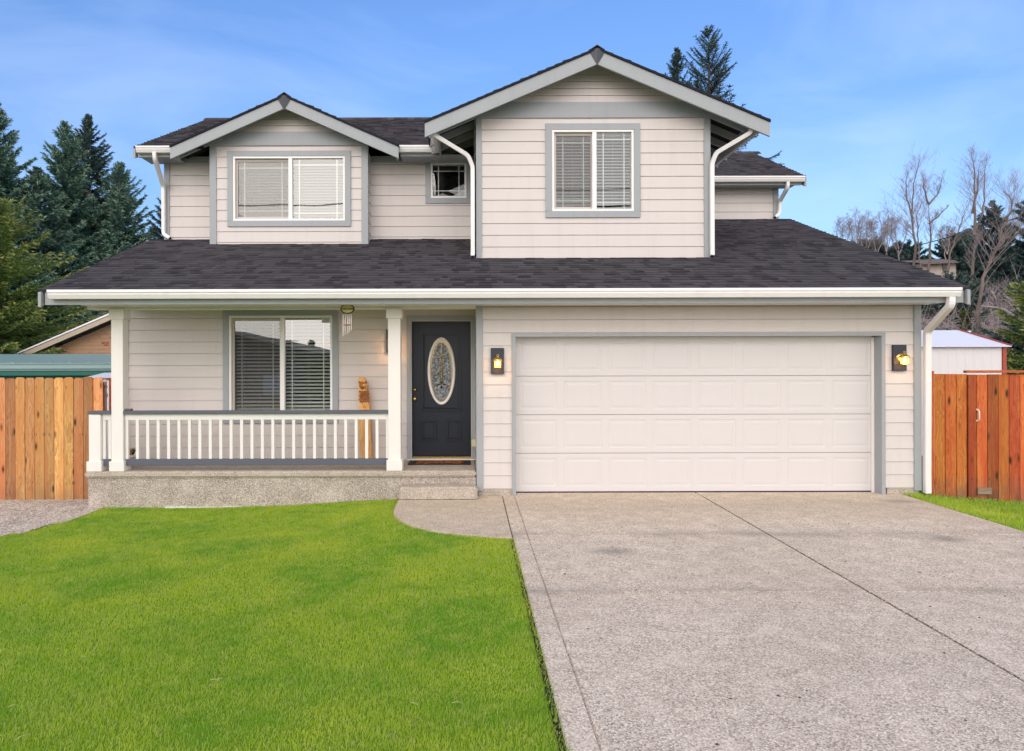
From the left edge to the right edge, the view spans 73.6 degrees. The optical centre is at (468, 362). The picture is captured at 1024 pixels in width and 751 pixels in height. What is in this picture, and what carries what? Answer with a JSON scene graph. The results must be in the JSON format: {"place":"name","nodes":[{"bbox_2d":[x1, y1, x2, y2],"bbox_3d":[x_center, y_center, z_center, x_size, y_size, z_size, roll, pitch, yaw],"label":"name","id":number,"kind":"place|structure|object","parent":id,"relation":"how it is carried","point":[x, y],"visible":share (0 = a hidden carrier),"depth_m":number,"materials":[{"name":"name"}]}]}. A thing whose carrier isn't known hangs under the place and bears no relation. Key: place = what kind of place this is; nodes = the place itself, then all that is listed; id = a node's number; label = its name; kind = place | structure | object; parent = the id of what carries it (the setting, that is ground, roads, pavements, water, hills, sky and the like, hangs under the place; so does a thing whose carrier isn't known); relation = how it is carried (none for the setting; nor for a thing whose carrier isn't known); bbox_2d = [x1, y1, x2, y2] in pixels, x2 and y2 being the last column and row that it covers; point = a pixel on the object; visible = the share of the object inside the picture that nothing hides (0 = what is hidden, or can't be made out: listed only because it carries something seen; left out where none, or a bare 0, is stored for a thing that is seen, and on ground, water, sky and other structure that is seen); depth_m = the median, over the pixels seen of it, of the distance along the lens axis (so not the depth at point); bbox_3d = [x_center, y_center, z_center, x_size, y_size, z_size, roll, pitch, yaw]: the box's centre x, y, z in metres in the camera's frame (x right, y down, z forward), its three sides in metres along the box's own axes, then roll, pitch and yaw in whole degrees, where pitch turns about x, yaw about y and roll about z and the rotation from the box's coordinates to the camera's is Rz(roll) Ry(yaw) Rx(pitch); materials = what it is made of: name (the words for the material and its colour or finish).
{"place":"outdoors","nodes":[
{"label":"outdoors","id":0,"kind":"place"},
{"bbox_2d":[0,498,104,535],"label":"gravel path","id":1,"kind":"structure","parent":0,"point":[51,513],"depth_m":8.91,"materials":[{"name":"grey gravel"}]},
{"bbox_2d":[0,377,102,499],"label":"wooden fence","id":2,"kind":"object","parent":1,"relation":"on","point":[44,439],"visible":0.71,"depth_m":9.80,"materials":[{"name":"brown wood"}]},
{"bbox_2d":[103,382,107,409],"bbox_3d":[-5.293,1.149,9.945,0.067,1.730,0.050,0,0,0],"label":"metal fence post","id":3,"kind":"object","parent":1,"relation":"on","point":[105,393],"visible":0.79,"depth_m":9.93,"materials":[{"name":"metal"}]},
{"bbox_2d":[84,373,110,458],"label":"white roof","id":4,"kind":"structure","parent":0,"point":[103,376],"depth_m":13.08,"materials":[{"name":"metal"}]},
{"bbox_2d":[130,448,135,458],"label":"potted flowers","id":5,"kind":"object","parent":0,"point":[132,452],"visible":0.74,"depth_m":9.93,"materials":[{"name":"white ceramic"}]},
{"bbox_2d":[0,499,564,750],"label":"grass","id":6,"kind":"structure","parent":0,"point":[331,519],"depth_m":4.88,"materials":[{"name":"green plant"}]},
{"bbox_2d":[394,496,511,538],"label":"walkway","id":7,"kind":"structure","parent":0,"point":[484,516],"depth_m":7.97,"materials":[{"name":"grey concrete"}]},
{"bbox_2d":[38,45,970,508],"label":"house","id":8,"kind":"structure","parent":0,"point":[596,269],"depth_m":9.76,"materials":[{"name":"paint"}]},
{"bbox_2d":[106,378,110,409],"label":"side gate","id":9,"kind":"structure","parent":8,"relation":"attached to","point":[109,379],"depth_m":10.00,"materials":[{"name":"brown wood"}]},
{"bbox_2d":[223,310,338,422],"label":"window","id":10,"kind":"structure","parent":8,"relation":"in","point":[273,359],"depth_m":10.32,"materials":[{"name":"glass"}]},
{"bbox_2d":[227,150,350,226],"bbox_3d":[-2.950,-2.855,11.318,2.030,1.246,0.204,0,0,0],"label":"window","id":11,"kind":"structure","parent":8,"relation":"in","point":[245,158],"depth_m":11.29,"materials":[{"name":"grey paint"}]},
{"bbox_2d":[340,305,354,335],"bbox_3d":[-1.603,-0.562,9.052,0.171,0.426,0.100,0,0,26],"label":"wind chime","id":12,"kind":"object","parent":8,"relation":"hanging from","point":[347,309],"visible":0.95,"depth_m":9.05,"materials":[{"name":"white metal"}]},
{"bbox_2d":[358,377,372,457],"bbox_3d":[-1.516,0.815,10.024,0.210,1.205,0.176,0,0,0],"label":"carved post","id":13,"kind":"object","parent":8,"relation":"on","point":[364,397],"visible":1,"depth_m":10.02,"materials":[{"name":"brown wood"}]},
{"bbox_2d":[408,460,470,464],"bbox_3d":[-0.416,1.450,9.875,0.900,0.020,0.350,0,0,0],"label":"doormat","id":14,"kind":"object","parent":8,"relation":"on","point":[439,462],"visible":1,"depth_m":9.80,"materials":[{"name":"black plastic"}]},
{"bbox_2d":[407,316,475,459],"bbox_3d":[-0.408,0.383,10.238,1.021,2.152,0.165,0,0,0],"label":"front door","id":15,"kind":"structure","parent":8,"relation":"in","point":[443,347],"depth_m":10.28,"materials":[{"name":"paint"}]},
{"bbox_2d":[425,150,473,203],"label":"window","id":16,"kind":"structure","parent":8,"relation":"in","point":[456,189],"depth_m":11.58,"materials":[{"name":"grey paint"}]},
{"bbox_2d":[545,123,640,217],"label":"window","id":17,"kind":"structure","parent":8,"relation":"in","point":[592,170],"depth_m":10.30,"materials":[{"name":"grey paint"}]},
{"bbox_2d":[512,332,885,495],"bbox_3d":[3.106,0.705,9.328,5.042,2.198,0.254,0,0,0],"label":"garage door","id":18,"kind":"structure","parent":8,"relation":"in","point":[592,412],"depth_m":9.41,"materials":[{"name":"metal"}]},
{"bbox_2d":[0,0,1023,261],"label":"sky","id":19,"kind":"structure","parent":0,"point":[845,88],"materials":[{"name":"blue"}]},
{"bbox_2d":[502,497,599,750],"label":"joint bed","id":20,"kind":"object","parent":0,"point":[556,724],"visible":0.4,"depth_m":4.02,"materials":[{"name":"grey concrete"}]},
{"bbox_2d":[502,492,1023,750],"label":"driveway","id":21,"kind":"structure","parent":0,"point":[714,613],"depth_m":4.75,"materials":[{"name":"grey concrete"}]},
{"bbox_2d":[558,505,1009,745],"bbox_3d":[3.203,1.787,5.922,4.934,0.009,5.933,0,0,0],"label":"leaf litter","id":22,"kind":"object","parent":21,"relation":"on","point":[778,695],"visible":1,"depth_m":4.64,"materials":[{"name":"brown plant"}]},
{"bbox_2d":[704,497,1021,680],"bbox_3d":[3.123,1.794,5.651,0.059,0.007,6.907,0,0,0],"label":"joint","id":23,"kind":"object","parent":21,"relation":"in","point":[876,596],"visible":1,"depth_m":5.19,"materials":[{"name":"grey concrete"}]},
{"bbox_2d":[905,485,1023,530],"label":"verge","id":24,"kind":"structure","parent":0,"point":[949,507],"depth_m":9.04,"materials":[{"name":"plant"}]},
{"bbox_2d":[923,371,967,498],"bbox_3d":[6.617,1.015,9.388,0.764,1.792,0.103,0,0,-4],"label":"board fence","id":25,"kind":"object","parent":24,"relation":"on","point":[949,458],"visible":0.53,"depth_m":9.35,"materials":[{"name":"brown wood"}]},
{"bbox_2d":[963,370,1023,502],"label":"wooden gate","id":26,"kind":"structure","parent":24,"relation":"on","point":[995,403],"depth_m":9.35,"materials":[{"name":"brown wood"}]},
{"bbox_2d":[921,329,1012,423],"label":"metal shed","id":27,"kind":"structure","parent":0,"point":[958,351],"depth_m":16.00,"materials":[{"name":"white metal"}]},
{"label":"hill","id":28,"kind":"structure","parent":0,"visible":0},
{"bbox_2d":[55,161,154,322],"bbox_3d":[-15.634,-3.198,30.864,8.943,11.917,8.072,0,0,0],"label":"fir tree","id":29,"kind":"object","parent":28,"relation":"on","point":[121,210],"visible":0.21,"depth_m":30.45,"materials":[{"name":"green plant"}]},
{"bbox_2d":[665,46,707,92],"bbox_3d":[9.820,-6.053,32.144,4.776,17.495,4.904,0,0,27],"label":"fir tree","id":30,"kind":"object","parent":28,"relation":"on","point":[675,67],"visible":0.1,"depth_m":31.80,"materials":[{"name":"green plant"}]},
{"bbox_2d":[832,213,858,241],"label":"bare tree","id":31,"kind":"object","parent":28,"relation":"on","point":[842,227],"visible":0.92,"depth_m":62.07,"materials":[{"name":"brown plant"}]},
{"bbox_2d":[845,206,870,245],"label":"bare tree","id":32,"kind":"object","parent":28,"relation":"on","point":[857,228],"visible":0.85,"depth_m":62.92,"materials":[{"name":"brown plant"}]},
{"bbox_2d":[852,209,879,247],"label":"bare tree","id":33,"kind":"object","parent":28,"relation":"on","point":[869,227],"visible":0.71,"depth_m":63.90,"materials":[{"name":"brown plant"}]},
{"bbox_2d":[852,236,881,248],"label":"fir tree","id":34,"kind":"object","parent":28,"relation":"on","point":[870,247],"visible":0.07,"depth_m":73.44,"materials":[{"name":"green plant"}]},
{"bbox_2d":[864,215,890,251],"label":"bare tree","id":35,"kind":"object","parent":28,"relation":"on","point":[881,238],"visible":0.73,"depth_m":64.92,"materials":[{"name":"brown plant"}]},
{"bbox_2d":[870,201,899,254],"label":"bare tree","id":36,"kind":"object","parent":28,"relation":"on","point":[887,235],"visible":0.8,"depth_m":66.07,"materials":[{"name":"brown plant"}]},
{"bbox_2d":[872,244,909,260],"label":"fir tree","id":37,"kind":"object","parent":28,"relation":"on","point":[902,257],"visible":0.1,"depth_m":68.68,"materials":[{"name":"green plant"}]},
{"bbox_2d":[880,214,916,260],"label":"bare tree","id":38,"kind":"object","parent":28,"relation":"on","point":[894,242],"visible":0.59,"depth_m":67.01,"materials":[{"name":"brown plant"}]},
{"bbox_2d":[883,239,931,260],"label":"fir tree","id":39,"kind":"object","parent":28,"relation":"on","point":[910,252],"visible":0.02,"depth_m":70.43,"materials":[{"name":"green plant"}]},
{"bbox_2d":[880,143,937,264],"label":"bare tree","id":40,"kind":"object","parent":28,"relation":"on","point":[911,211],"visible":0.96,"depth_m":50.05,"materials":[{"name":"brown plant"}]},
{"bbox_2d":[899,177,933,267],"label":"bare tree","id":41,"kind":"object","parent":28,"relation":"on","point":[922,195],"visible":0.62,"depth_m":54.23,"materials":[{"name":"brown plant"}]},
{"bbox_2d":[913,169,948,271],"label":"bare tree","id":42,"kind":"object","parent":28,"relation":"on","point":[932,219],"visible":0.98,"depth_m":47.91,"materials":[{"name":"brown plant"}]},
{"bbox_2d":[905,259,958,278],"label":"hillside house","id":43,"kind":"structure","parent":28,"relation":"on","point":[936,263],"depth_m":60.00,"materials":[{"name":"beige"}]},
{"bbox_2d":[933,223,960,259],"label":"bare tree","id":44,"kind":"object","parent":28,"relation":"on","point":[948,231],"visible":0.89,"depth_m":67.97,"materials":[{"name":"brown plant"}]},
{"bbox_2d":[930,195,984,275],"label":"bare tree","id":45,"kind":"object","parent":28,"relation":"on","point":[952,247],"visible":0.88,"depth_m":46.12,"materials":[{"name":"brown plant"}]},
{"bbox_2d":[931,232,988,281],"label":"fir tree","id":46,"kind":"object","parent":28,"relation":"on","point":[958,252],"visible":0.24,"depth_m":69.12,"materials":[{"name":"green plant"}]},
{"bbox_2d":[921,265,1019,349],"bbox_3d":[25.468,-1.717,35.925,6.556,6.604,6.387,0,0,-36],"label":"fir tree","id":47,"kind":"object","parent":28,"relation":"on","point":[965,282],"visible":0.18,"depth_m":34.83,"materials":[{"name":"green plant"}]},
{"bbox_2d":[921,259,1023,351],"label":"undergrowth","id":48,"kind":"object","parent":28,"relation":"on","point":[992,317],"visible":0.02,"depth_m":31.71,"materials":[{"name":"brown plant"}]},
{"bbox_2d":[981,279,1023,321],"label":"bare tree","id":49,"kind":"object","parent":48,"relation":"on","point":[1000,307],"visible":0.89,"depth_m":24.03,"materials":[{"name":"white plant"}]},
{"bbox_2d":[949,142,1001,282],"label":"bare tree","id":50,"kind":"object","parent":28,"relation":"on","point":[975,193],"visible":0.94,"depth_m":43.81,"materials":[{"name":"brown plant"}]},
{"bbox_2d":[962,228,994,277],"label":"fir tree","id":51,"kind":"object","parent":28,"relation":"on","point":[972,240],"visible":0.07,"depth_m":74.10,"materials":[{"name":"green plant"}]},
{"bbox_2d":[937,167,1023,333],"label":"bare tree","id":52,"kind":"object","parent":28,"relation":"on","point":[998,246],"visible":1,"depth_m":25.93,"materials":[{"name":"brown plant"}]},
{"bbox_2d":[951,199,1017,327],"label":"fir tree","id":53,"kind":"object","parent":28,"relation":"on","point":[987,218],"visible":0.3,"depth_m":45.72,"materials":[{"name":"green plant"}]},
{"bbox_2d":[883,217,1016,252],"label":"overhead cable","id":54,"kind":"object","parent":53,"relation":"attached to","point":[943,238],"visible":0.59,"depth_m":50.61,"materials":[{"name":"black plastic"}]},
{"bbox_2d":[979,200,1023,328],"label":"fir tree","id":55,"kind":"object","parent":28,"relation":"on","point":[1017,260],"visible":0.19,"depth_m":40.33,"materials":[{"name":"green plant"}]},
{"bbox_2d":[1006,196,1023,241],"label":"bare tree","id":56,"kind":"object","parent":28,"relation":"on","point":[1016,221],"visible":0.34,"depth_m":69.78,"materials":[{"name":"brown plant"}]},
{"label":"ground","id":57,"kind":"structure","parent":0,"visible":0},
{"bbox_2d":[0,102,77,352],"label":"fir tree","id":58,"kind":"object","parent":57,"relation":"on","point":[11,189],"visible":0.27,"depth_m":26.81,"materials":[{"name":"green plant"}]},
{"bbox_2d":[0,197,105,362],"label":"fir tree","id":59,"kind":"object","parent":57,"relation":"on","point":[15,305],"visible":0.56,"depth_m":20.98,"materials":[{"name":"green plant"}]},
{"bbox_2d":[1,165,108,353],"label":"fir tree","id":60,"kind":"object","parent":57,"relation":"on","point":[52,242],"visible":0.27,"depth_m":27.77,"materials":[{"name":"green plant"}]},
{"bbox_2d":[0,354,110,378],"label":"metal carport","id":61,"kind":"object","parent":57,"relation":"on","point":[25,366],"visible":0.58,"depth_m":16.06,"materials":[{"name":"teal metal"}]},
{"bbox_2d":[17,313,110,362],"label":"neighbour house","id":62,"kind":"structure","parent":57,"relation":"on","point":[93,336],"depth_m":20.99,"materials":[{"name":"brown"}]},
{"bbox_2d":[20,120,123,336],"bbox_3d":[-17.749,-3.950,29.681,8.742,13.432,8.622,0,0,0],"label":"fir tree","id":63,"kind":"object","parent":57,"relation":"on","point":[69,178],"visible":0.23,"depth_m":29.61,"materials":[{"name":"green plant"}]},
{"bbox_2d":[50,113,143,268],"bbox_3d":[-18.326,-4.628,33.103,8.661,14.792,10.191,0,0,0],"label":"fir tree","id":64,"kind":"object","parent":57,"relation":"on","point":[96,161],"visible":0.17,"depth_m":32.78,"materials":[{"name":"green plant"}]},
{"bbox_2d":[141,197,163,240],"bbox_3d":[-11.915,-2.280,27.197,4.805,10.062,4.568,0,0,-37],"label":"fir tree","id":65,"kind":"object","parent":57,"relation":"on","point":[153,228],"visible":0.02,"depth_m":26.61,"materials":[{"name":"green plant"}]},
{"bbox_2d":[678,25,783,164],"bbox_3d":[11.120,-6.559,31.878,6.022,18.500,6.825,0,0,-24],"label":"fir tree","id":66,"kind":"object","parent":57,"relation":"on","point":[711,87],"visible":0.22,"depth_m":31.61,"materials":[{"name":"green plant"}]},
{"bbox_2d":[959,308,971,330],"bbox_3d":[19.670,0.038,27.003,0.475,4.341,0.475,0,0,0],"label":"ivy trunk","id":67,"kind":"object","parent":57,"relation":"on","point":[963,315],"visible":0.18,"depth_m":26.94,"materials":[{"name":"green plant"}]},
{"bbox_2d":[977,272,1023,366],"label":"fir tree","id":68,"kind":"object","parent":57,"relation":"on","point":[999,338],"visible":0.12,"depth_m":24.15,"materials":[{"name":"green plant"}]},
{"bbox_2d":[994,281,1023,374],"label":"fir tree","id":69,"kind":"object","parent":57,"relation":"on","point":[1016,362],"visible":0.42,"depth_m":19.46,"materials":[{"name":"green plant"}]}
]}

